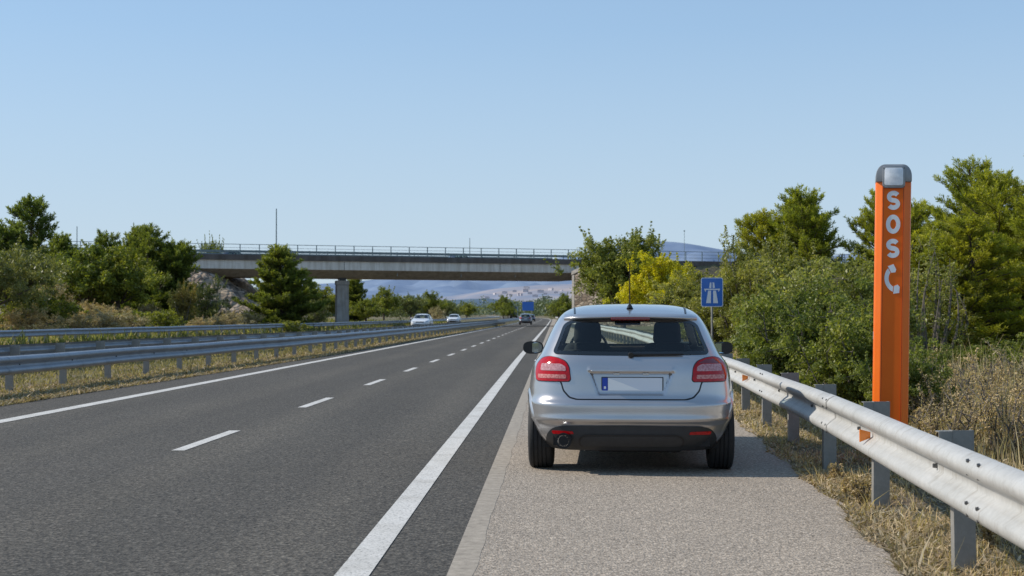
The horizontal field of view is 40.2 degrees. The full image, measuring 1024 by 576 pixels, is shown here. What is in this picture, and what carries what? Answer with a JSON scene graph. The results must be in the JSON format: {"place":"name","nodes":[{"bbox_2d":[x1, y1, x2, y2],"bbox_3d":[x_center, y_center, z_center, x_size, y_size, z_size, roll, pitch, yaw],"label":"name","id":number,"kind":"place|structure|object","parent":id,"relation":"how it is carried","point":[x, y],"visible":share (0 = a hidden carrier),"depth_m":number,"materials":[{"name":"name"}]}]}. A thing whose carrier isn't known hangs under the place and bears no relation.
{"place":"outdoors","nodes":[
{"label":"outdoors","id":0,"kind":"place"},
{"bbox_2d":[0,270,324,322],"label":"embankment terrain","id":1,"kind":"structure","parent":0,"point":[239,288],"depth_m":151.77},
{"bbox_2d":[0,316,551,575],"bbox_3d":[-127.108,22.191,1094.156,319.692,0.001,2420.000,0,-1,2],"label":"road","id":2,"kind":"structure","parent":0,"point":[281,482],"depth_m":12.53,"materials":[{"name":"grey asphalt"}]},
{"bbox_2d":[0,323,514,422],"bbox_3d":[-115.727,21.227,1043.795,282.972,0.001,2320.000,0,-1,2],"label":"road marking median line","id":3,"kind":"object","parent":2,"relation":"on","point":[75,407],"visible":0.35,"depth_m":24.84,"materials":[{"name":"paint"}]},
{"bbox_2d":[174,318,538,449],"bbox_3d":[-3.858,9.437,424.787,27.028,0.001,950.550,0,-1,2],"label":"road marking lane dashes","id":4,"kind":"object","parent":2,"relation":"on","point":[197,443],"visible":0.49,"depth_m":15.99,"materials":[{"name":"paint"}]},
{"bbox_2d":[334,320,550,575],"bbox_3d":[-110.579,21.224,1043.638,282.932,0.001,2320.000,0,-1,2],"label":"road marking edge line","id":5,"kind":"object","parent":2,"relation":"on","point":[364,558],"visible":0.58,"depth_m":10.14,"materials":[{"name":"paint"}]},
{"bbox_2d":[446,318,552,575],"bbox_3d":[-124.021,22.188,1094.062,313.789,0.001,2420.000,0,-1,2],"label":"shoulder joint","id":6,"kind":"object","parent":2,"relation":"on","point":[465,561],"visible":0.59,"depth_m":9.95,"materials":[{"name":"concrete"}]},
{"bbox_2d":[450,299,519,313],"bbox_3d":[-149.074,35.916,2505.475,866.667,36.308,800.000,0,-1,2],"label":"wooded hill","id":7,"kind":"structure","parent":0,"point":[476,301],"depth_m":2541.33,"materials":[{"name":"green plant"}]},
{"bbox_2d":[477,316,515,321],"bbox_3d":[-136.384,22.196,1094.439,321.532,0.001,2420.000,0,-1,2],"label":"opposite road","id":8,"kind":"structure","parent":0,"point":[499,317],"depth_m":667.28,"materials":[{"name":"grey asphalt"}]},
{"bbox_2d":[410,313,432,324],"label":"car","id":9,"kind":"object","parent":8,"relation":"on","point":[416,320],"visible":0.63,"depth_m":128.42,"materials":[{"name":"white paint"}]},
{"bbox_2d":[437,284,571,302],"bbox_3d":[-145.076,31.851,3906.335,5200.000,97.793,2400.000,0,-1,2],"label":"town hills","id":10,"kind":"structure","parent":0,"point":[534,289],"depth_m":3905.91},
{"bbox_2d":[0,314,1023,575],"bbox_3d":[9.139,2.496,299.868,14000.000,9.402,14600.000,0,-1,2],"label":"ground","id":11,"kind":"structure","parent":0,"point":[842,448],"depth_m":13.78,"materials":[{"name":"brown soil"}]},
{"bbox_2d":[0,293,60,321],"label":"shrub","id":12,"kind":"object","parent":11,"relation":"on","point":[26,306],"visible":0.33,"depth_m":84.66,"materials":[{"name":"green plant"}]},
{"bbox_2d":[0,239,68,322],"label":"broadleaf tree","id":13,"kind":"object","parent":11,"relation":"on","point":[8,276],"visible":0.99,"depth_m":78.85,"materials":[{"name":"green plant"}]},
{"bbox_2d":[0,193,70,302],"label":"pine tree","id":14,"kind":"object","parent":11,"relation":"on","point":[24,214],"visible":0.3,"depth_m":112.70,"materials":[{"name":"green plant"}]},
{"bbox_2d":[0,233,71,311],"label":"broadleaf tree","id":15,"kind":"object","parent":11,"relation":"on","point":[31,283],"visible":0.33,"depth_m":85.03,"materials":[{"name":"green plant"}]},
{"bbox_2d":[0,302,73,329],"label":"shrub","id":16,"kind":"object","parent":11,"relation":"on","point":[25,324],"visible":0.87,"depth_m":79.47,"materials":[{"name":"brown plant"}]},
{"bbox_2d":[32,283,84,310],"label":"shrub","id":17,"kind":"object","parent":11,"relation":"on","point":[60,291],"visible":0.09,"depth_m":98.11,"materials":[{"name":"green plant"}]},
{"bbox_2d":[32,291,89,322],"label":"shrub","id":18,"kind":"object","parent":11,"relation":"on","point":[66,312],"visible":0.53,"depth_m":86.62,"materials":[{"name":"green plant"}]},
{"bbox_2d":[46,231,79,257],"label":"pine tree","id":19,"kind":"object","parent":11,"relation":"on","point":[61,241],"visible":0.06,"depth_m":120.82,"materials":[{"name":"green plant"}]},
{"bbox_2d":[56,310,114,328],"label":"shrub","id":20,"kind":"object","parent":11,"relation":"on","point":[79,319],"visible":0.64,"depth_m":83.40,"materials":[{"name":"brown plant"}]},
{"bbox_2d":[39,239,133,310],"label":"broadleaf tree","id":21,"kind":"object","parent":11,"relation":"on","point":[82,263],"visible":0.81,"depth_m":100.01,"materials":[{"name":"green plant"}]},
{"bbox_2d":[77,300,105,318],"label":"shrub","id":22,"kind":"object","parent":11,"relation":"on","point":[86,306],"visible":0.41,"depth_m":92.71,"materials":[{"name":"brown plant"}]},
{"bbox_2d":[66,305,132,327],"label":"shrub","id":23,"kind":"object","parent":11,"relation":"on","point":[112,321],"visible":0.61,"depth_m":86.37,"materials":[{"name":"brown plant"}]},
{"bbox_2d":[81,228,124,309],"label":"pine tree","id":24,"kind":"object","parent":11,"relation":"on","point":[101,239],"visible":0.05,"depth_m":117.44,"materials":[{"name":"green plant"}]},
{"bbox_2d":[71,243,164,312],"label":"broadleaf tree","id":25,"kind":"object","parent":11,"relation":"on","point":[127,287],"visible":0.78,"depth_m":101.08,"materials":[{"name":"green plant"}]},
{"bbox_2d":[102,223,152,310],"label":"pine tree","id":26,"kind":"object","parent":11,"relation":"on","point":[127,244],"visible":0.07,"depth_m":112.62,"materials":[{"name":"green plant"}]},
{"bbox_2d":[106,310,158,326],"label":"shrub","id":27,"kind":"object","parent":11,"relation":"on","point":[141,321],"visible":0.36,"depth_m":88.66,"materials":[{"name":"brown plant"}]},
{"bbox_2d":[134,306,187,331],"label":"shrub","id":28,"kind":"object","parent":11,"relation":"on","point":[165,318],"visible":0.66,"depth_m":92.26,"materials":[{"name":"green plant"}]},
{"bbox_2d":[120,223,204,319],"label":"pine tree","id":29,"kind":"object","parent":11,"relation":"on","point":[172,261],"visible":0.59,"depth_m":108.78,"materials":[{"name":"green plant"}]},
{"bbox_2d":[167,280,199,321],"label":"shrub","id":30,"kind":"object","parent":11,"relation":"on","point":[174,302],"visible":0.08,"depth_m":104.66,"materials":[{"name":"green plant"}]},
{"bbox_2d":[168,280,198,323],"bbox_3d":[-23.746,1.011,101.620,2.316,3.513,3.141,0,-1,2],"label":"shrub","id":31,"kind":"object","parent":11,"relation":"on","point":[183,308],"visible":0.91,"depth_m":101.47,"materials":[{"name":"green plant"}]},
{"bbox_2d":[196,230,223,252],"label":"broadleaf tree","id":32,"kind":"object","parent":11,"relation":"on","point":[210,246],"visible":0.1,"depth_m":193.31,"materials":[{"name":"green plant"}]},
{"bbox_2d":[191,273,235,318],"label":"shrub","id":33,"kind":"object","parent":11,"relation":"on","point":[208,308],"visible":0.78,"depth_m":106.43,"materials":[{"name":"green plant"}]},
{"bbox_2d":[0,311,446,344],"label":"verge grass","id":34,"kind":"structure","parent":11,"relation":"on","point":[232,333],"depth_m":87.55,"materials":[{"name":"plant"}]},
{"bbox_2d":[206,310,255,324],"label":"shrub","id":35,"kind":"object","parent":11,"relation":"on","point":[222,318],"visible":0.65,"depth_m":100.34,"materials":[{"name":"brown plant"}]},
{"bbox_2d":[0,331,466,405],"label":"median litter","id":36,"kind":"object","parent":11,"relation":"on","point":[88,388],"visible":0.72,"depth_m":29.59,"materials":[{"name":"beige plant"}]},
{"bbox_2d":[0,316,499,342],"bbox_3d":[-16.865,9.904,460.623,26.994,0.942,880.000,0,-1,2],"label":"guardrail","id":37,"kind":"object","parent":11,"relation":"on","point":[75,332],"visible":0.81,"depth_m":79.27,"materials":[{"name":"grey metal"}]},
{"bbox_2d":[0,324,503,398],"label":"median grass","id":38,"kind":"structure","parent":11,"relation":"on","point":[162,363],"depth_m":35.14,"materials":[{"name":"green plant"}]},
{"bbox_2d":[232,311,271,323],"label":"shrub","id":39,"kind":"object","parent":11,"relation":"on","point":[249,316],"visible":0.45,"depth_m":108.40,"materials":[{"name":"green plant"}]},
{"bbox_2d":[0,318,515,356],"bbox_3d":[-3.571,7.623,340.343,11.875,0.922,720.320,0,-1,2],"label":"guardrail","id":40,"kind":"object","parent":11,"relation":"on","point":[24,349],"visible":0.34,"depth_m":40.95,"materials":[{"name":"grey metal"}]},
{"bbox_2d":[0,316,525,390],"bbox_3d":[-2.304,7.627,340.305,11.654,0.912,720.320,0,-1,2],"label":"guardrail","id":41,"kind":"object","parent":11,"relation":"on","point":[61,362],"visible":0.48,"depth_m":32.93,"materials":[{"name":"grey metal"}]},
{"bbox_2d":[231,243,330,328],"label":"pine tree","id":42,"kind":"object","parent":11,"relation":"on","point":[283,294],"visible":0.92,"depth_m":111.71,"materials":[{"name":"green plant"}]},
{"bbox_2d":[271,318,313,331],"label":"shrub","id":43,"kind":"object","parent":11,"relation":"on","point":[289,325],"visible":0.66,"depth_m":105.28,"materials":[{"name":"green plant"}]},
{"bbox_2d":[302,294,332,322],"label":"shrub","id":44,"kind":"object","parent":11,"relation":"on","point":[315,317],"visible":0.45,"depth_m":140.27,"materials":[{"name":"green plant"}]},
{"bbox_2d":[317,284,334,315],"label":"broadleaf tree","id":45,"kind":"object","parent":11,"relation":"on","point":[329,294],"visible":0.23,"depth_m":200.34,"materials":[{"name":"green plant"}]},
{"bbox_2d":[334,279,376,321],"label":"pine tree","id":46,"kind":"object","parent":11,"relation":"on","point":[357,291],"visible":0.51,"depth_m":200.03,"materials":[{"name":"green plant"}]},
{"bbox_2d":[349,298,389,320],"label":"broadleaf tree","id":47,"kind":"object","parent":11,"relation":"on","point":[365,309],"visible":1,"depth_m":189.91,"materials":[{"name":"green plant"}]},
{"bbox_2d":[365,285,411,320],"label":"broadleaf tree","id":48,"kind":"object","parent":11,"relation":"on","point":[385,300],"visible":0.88,"depth_m":224.59,"materials":[{"name":"green plant"}]},
{"bbox_2d":[394,294,427,319],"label":"broadleaf tree","id":49,"kind":"object","parent":11,"relation":"on","point":[411,307],"visible":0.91,"depth_m":249.41,"materials":[{"name":"green plant"}]},
{"bbox_2d":[416,289,452,315],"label":"broadleaf tree","id":50,"kind":"object","parent":11,"relation":"on","point":[433,301],"visible":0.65,"depth_m":300.04,"materials":[{"name":"green plant"}]},
{"bbox_2d":[327,294,564,316],"bbox_3d":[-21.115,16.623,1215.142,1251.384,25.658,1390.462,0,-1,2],"label":"distant woodland","id":51,"kind":"object","parent":11,"relation":"on","point":[538,307],"visible":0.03,"depth_m":1019.81,"materials":[{"name":"green plant"}]},
{"bbox_2d":[45,252,857,321],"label":"overpass","id":52,"kind":"object","parent":11,"relation":"on","point":[341,269],"visible":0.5,"depth_m":160.51,"materials":[{"name":"grey concrete"}]},
{"bbox_2d":[49,250,552,258],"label":"crash barrier","id":53,"kind":"object","parent":52,"relation":"on","point":[382,255],"visible":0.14,"depth_m":168.75,"materials":[{"name":"grey metal"}]},
{"bbox_2d":[48,247,571,258],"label":"crash barrier","id":54,"kind":"object","parent":52,"relation":"on","point":[380,253],"visible":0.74,"depth_m":160.54,"materials":[{"name":"grey metal"}]},
{"bbox_2d":[42,241,860,261],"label":"bridge railing","id":55,"kind":"object","parent":52,"relation":"on","point":[409,250],"visible":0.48,"depth_m":160.61,"materials":[{"name":"grey metal"}]},
{"bbox_2d":[452,302,483,317],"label":"broadleaf tree","id":56,"kind":"object","parent":11,"relation":"on","point":[468,310],"visible":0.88,"depth_m":419.22,"materials":[{"name":"green plant"}]},
{"bbox_2d":[486,294,520,318],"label":"broadleaf tree","id":57,"kind":"object","parent":11,"relation":"on","point":[503,301],"visible":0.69,"depth_m":468.55,"materials":[{"name":"green plant"}]},
{"bbox_2d":[548,292,571,315],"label":"broadleaf tree","id":58,"kind":"object","parent":11,"relation":"on","point":[564,305],"visible":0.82,"depth_m":213.93,"materials":[{"name":"green plant"}]},
{"bbox_2d":[543,221,677,327],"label":"broadleaf tree","id":59,"kind":"object","parent":11,"relation":"on","point":[606,271],"visible":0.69,"depth_m":116.52,"materials":[{"name":"green plant"}]},
{"bbox_2d":[571,268,655,325],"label":"abutment wall","id":60,"kind":"structure","parent":11,"relation":"on","point":[583,299],"depth_m":160.26,"materials":[{"name":"stone"}]},
{"bbox_2d":[601,250,695,303],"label":"broadleaf tree","id":61,"kind":"object","parent":11,"relation":"on","point":[641,287],"visible":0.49,"depth_m":75.24,"materials":[{"name":"yellow plant"}]},
{"bbox_2d":[644,260,724,341],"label":"leafy shrub","id":62,"kind":"object","parent":11,"relation":"on","point":[683,289],"visible":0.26,"depth_m":59.50,"materials":[{"name":"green plant"}]},
{"bbox_2d":[667,282,740,354],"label":"leafy shrub","id":63,"kind":"object","parent":11,"relation":"on","point":[696,306],"visible":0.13,"depth_m":47.36,"materials":[{"name":"green plant"}]},
{"bbox_2d":[701,278,722,337],"bbox_3d":[5.694,1.008,39.852,0.620,2.603,0.092,0,-1,5],"label":"motorway sign","id":64,"kind":"object","parent":11,"relation":"on","point":[711,292],"visible":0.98,"depth_m":39.83,"materials":[{"name":"blue metal"}]},
{"bbox_2d":[698,241,768,340],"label":"leafy shrub","id":65,"kind":"object","parent":11,"relation":"on","point":[732,281],"visible":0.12,"depth_m":45.30,"materials":[{"name":"green plant"}]},
{"bbox_2d":[693,225,781,354],"bbox_3d":[7.603,0.160,45.634,3.294,4.465,3.547,0,-1,2],"label":"leafy shrub","id":66,"kind":"object","parent":11,"relation":"on","point":[721,322],"visible":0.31,"depth_m":45.57,"materials":[{"name":"green plant"}]},
{"bbox_2d":[720,292,797,364],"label":"leafy shrub","id":67,"kind":"object","parent":11,"relation":"on","point":[734,319],"visible":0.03,"depth_m":29.53,"materials":[{"name":"green plant"}]},
{"bbox_2d":[729,226,815,313],"bbox_3d":[8.586,0.207,43.792,3.378,4.271,3.137,0,-1,17],"label":"leafy shrub","id":68,"kind":"object","parent":11,"relation":"on","point":[758,272],"visible":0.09,"depth_m":43.63,"materials":[{"name":"green plant"}]},
{"bbox_2d":[730,198,831,269],"bbox_3d":[11.067,-0.467,56.129,4.968,6.577,4.962,0,-1,13],"label":"pine tree","id":69,"kind":"object","parent":11,"relation":"on","point":[760,232],"visible":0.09,"depth_m":55.18,"materials":[{"name":"green plant"}]},
{"bbox_2d":[555,317,1023,574],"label":"guardrail","id":70,"kind":"object","parent":11,"relation":"on","point":[961,478],"visible":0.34,"depth_m":8.14,"materials":[{"name":"grey metal"}]},
{"bbox_2d":[732,271,870,387],"bbox_3d":[5.099,0.841,23.876,2.709,2.265,2.596,0,-1,13],"label":"leafy shrub","id":71,"kind":"object","parent":11,"relation":"on","point":[806,332],"visible":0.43,"depth_m":23.55,"materials":[{"name":"green plant"}]},
{"bbox_2d":[734,242,868,322],"bbox_3d":[6.417,0.545,30.812,3.179,3.113,3.076,0,-1,2],"label":"leafy shrub","id":72,"kind":"object","parent":11,"relation":"on","point":[795,261],"visible":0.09,"depth_m":30.71,"materials":[{"name":"green plant"}]},
{"bbox_2d":[765,183,848,273],"bbox_3d":[11.630,-0.647,53.969,4.962,6.851,4.968,-1,-1,38],"label":"pine tree","id":73,"kind":"object","parent":11,"relation":"on","point":[807,218],"visible":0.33,"depth_m":53.56,"materials":[{"name":"green plant"}]},
{"bbox_2d":[748,242,873,287],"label":"leafy shrub","id":74,"kind":"object","parent":11,"relation":"on","point":[814,256],"visible":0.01,"depth_m":36.65,"materials":[{"name":"green plant"}]},
{"bbox_2d":[747,296,922,403],"bbox_3d":[4.720,0.988,19.512,2.167,1.767,2.077,1,-2,-44],"label":"leafy shrub","id":75,"kind":"object","parent":11,"relation":"on","point":[840,344],"visible":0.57,"depth_m":19.04,"materials":[{"name":"green plant"}]},
{"bbox_2d":[761,244,926,358],"bbox_3d":[6.371,0.586,26.776,2.922,2.864,3.020,1,-1,-29],"label":"leafy shrub","id":76,"kind":"object","parent":11,"relation":"on","point":[846,269],"visible":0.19,"depth_m":26.38,"materials":[{"name":"green plant"}]},
{"bbox_2d":[683,335,1023,550],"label":"tall dry grass","id":77,"kind":"structure","parent":11,"relation":"on","point":[999,451],"depth_m":15.30,"materials":[{"name":"plant"}]},
{"bbox_2d":[847,474,871,505],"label":"dry weed","id":78,"kind":"object","parent":11,"relation":"on","point":[855,493],"visible":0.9,"depth_m":10.08,"materials":[{"name":"brown plant"}]},
{"bbox_2d":[733,382,1023,575],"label":"verge grass","id":79,"kind":"structure","parent":11,"relation":"on","point":[1005,566],"depth_m":9.62,"materials":[{"name":"plant"}]},
{"bbox_2d":[826,248,943,339],"bbox_3d":[8.371,0.607,32.803,3.383,3.113,3.497,0,-1,20],"label":"leafy shrub","id":80,"kind":"object","parent":11,"relation":"on","point":[914,289],"visible":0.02,"depth_m":32.27,"materials":[{"name":"green plant"}]},
{"bbox_2d":[841,187,934,280],"bbox_3d":[13.841,-0.615,52.820,4.726,6.714,4.731,0,-1,-11],"label":"pine tree","id":81,"kind":"object","parent":11,"relation":"on","point":[918,212],"visible":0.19,"depth_m":52.66,"materials":[{"name":"green plant"}]},
{"bbox_2d":[872,164,911,424],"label":"emergency phone pillar","id":82,"kind":"structure","parent":11,"relation":"on","point":[891,315],"depth_m":13.08,"materials":[{"name":"orange metal"}]},
{"bbox_2d":[831,333,961,423],"bbox_3d":[4.916,1.184,17.445,1.409,1.246,1.350,1,-2,-44],"label":"leafy shrub","id":83,"kind":"object","parent":11,"relation":"on","point":[915,374],"visible":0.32,"depth_m":17.20,"materials":[{"name":"green plant"}]},
{"bbox_2d":[909,226,976,361],"bbox_3d":[9.163,0.351,30.760,2.025,3.458,2.055,1,-1,-42],"label":"sparse tree","id":84,"kind":"object","parent":11,"relation":"on","point":[937,316],"visible":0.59,"depth_m":30.53,"materials":[{"name":"green plant"}]},
{"bbox_2d":[867,213,1023,350],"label":"pine tree","id":85,"kind":"object","parent":11,"relation":"on","point":[1010,325],"visible":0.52,"depth_m":33.75,"materials":[{"name":"green plant"}]},
{"bbox_2d":[908,368,986,428],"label":"dry scrub","id":86,"kind":"object","parent":11,"relation":"on","point":[930,396],"visible":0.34,"depth_m":16.79,"materials":[{"name":"brown plant"}]},
{"bbox_2d":[914,266,985,353],"bbox_3d":[10.341,0.770,33.726,2.430,2.680,2.466,0,-1,24],"label":"sparse tree","id":87,"kind":"object","parent":11,"relation":"on","point":[962,319],"visible":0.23,"depth_m":33.19,"materials":[{"name":"green plant"}]},
{"bbox_2d":[908,382,996,455],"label":"dry scrub","id":88,"kind":"object","parent":11,"relation":"on","point":[932,427],"visible":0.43,"depth_m":13.53,"materials":[{"name":"brown plant"}]},
{"bbox_2d":[918,342,992,372],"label":"leafy shrub","id":89,"kind":"object","parent":11,"relation":"on","point":[949,353],"visible":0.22,"depth_m":28.46,"materials":[{"name":"green plant"}]},
{"bbox_2d":[923,154,1020,286],"bbox_3d":[16.596,-0.944,46.374,5.540,7.010,5.366,-1,-1,37],"label":"pine tree","id":90,"kind":"object","parent":11,"relation":"on","point":[959,183],"visible":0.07,"depth_m":46.14,"materials":[{"name":"green plant"}]},
{"bbox_2d":[921,168,1023,340],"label":"pine tree","id":91,"kind":"object","parent":11,"relation":"on","point":[989,196],"visible":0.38,"depth_m":39.28,"materials":[{"name":"green plant"}]},
{"bbox_2d":[947,358,1000,427],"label":"dry weed","id":92,"kind":"object","parent":11,"relation":"on","point":[970,392],"visible":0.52,"depth_m":16.27,"materials":[{"name":"brown plant"}]},
{"bbox_2d":[935,347,1023,403],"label":"dry scrub","id":93,"kind":"object","parent":11,"relation":"on","point":[973,363],"visible":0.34,"depth_m":19.65,"materials":[{"name":"brown plant"}]},
{"bbox_2d":[940,364,1023,439],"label":"dry scrub","id":94,"kind":"object","parent":11,"relation":"on","point":[982,397],"visible":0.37,"depth_m":15.32,"materials":[{"name":"brown plant"}]},
{"bbox_2d":[952,337,1015,365],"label":"leafy shrub","id":95,"kind":"object","parent":11,"relation":"on","point":[991,340],"visible":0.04,"depth_m":29.69,"materials":[{"name":"green plant"}]},
{"bbox_2d":[949,385,1023,461],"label":"dry scrub","id":96,"kind":"object","parent":11,"relation":"on","point":[1012,418],"visible":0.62,"depth_m":13.26,"materials":[{"name":"brown plant"}]},
{"bbox_2d":[976,523,1000,548],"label":"dry weed","id":97,"kind":"object","parent":11,"relation":"on","point":[987,534],"visible":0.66,"depth_m":8.18,"materials":[{"name":"brown plant"}]},
{"bbox_2d":[963,338,1023,389],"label":"dry scrub","id":98,"kind":"object","parent":11,"relation":"on","point":[1001,363],"visible":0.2,"depth_m":21.83,"materials":[{"name":"brown plant"}]},
{"bbox_2d":[977,372,1023,428],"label":"dry scrub","id":99,"kind":"object","parent":11,"relation":"on","point":[1015,383],"visible":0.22,"depth_m":16.28,"materials":[{"name":"brown plant"}]},
{"bbox_2d":[979,332,1023,370],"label":"leafy shrub","id":100,"kind":"object","parent":11,"relation":"on","point":[1014,348],"visible":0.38,"depth_m":26.80,"materials":[{"name":"green plant"}]},
{"bbox_2d":[1002,201,1023,313],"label":"pine tree","id":101,"kind":"object","parent":11,"relation":"on","point":[1010,242],"visible":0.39,"depth_m":37.75,"materials":[{"name":"green plant"}]},
{"bbox_2d":[0,0,1023,287],"label":"sky","id":102,"kind":"structure","parent":0,"point":[521,125],"materials":[{"name":"blue"}]},
{"bbox_2d":[257,241,863,298],"bbox_3d":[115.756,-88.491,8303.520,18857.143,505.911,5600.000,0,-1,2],"label":"mountains","id":103,"kind":"structure","parent":0,"point":[444,288],"depth_m":7627.35,"materials":[{"name":"blue"}]},
{"bbox_2d":[472,316,909,575],"bbox_3d":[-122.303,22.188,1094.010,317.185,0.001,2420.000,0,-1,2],"label":"hard shoulder","id":104,"kind":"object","parent":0,"point":[750,512],"visible":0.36,"depth_m":9.18},
{"bbox_2d":[523,262,734,468],"bbox_3d":[1.140,0.706,13.748,2.122,1.817,3.941,0,-1,4],"label":"parked car","id":105,"kind":"object","parent":104,"relation":"on","point":[665,391],"visible":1,"depth_m":11.91,"materials":[{"name":"silver metal"}]},
{"bbox_2d":[677,264,734,281],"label":"embankment terrain","id":106,"kind":"structure","parent":0,"point":[713,269],"depth_m":168.96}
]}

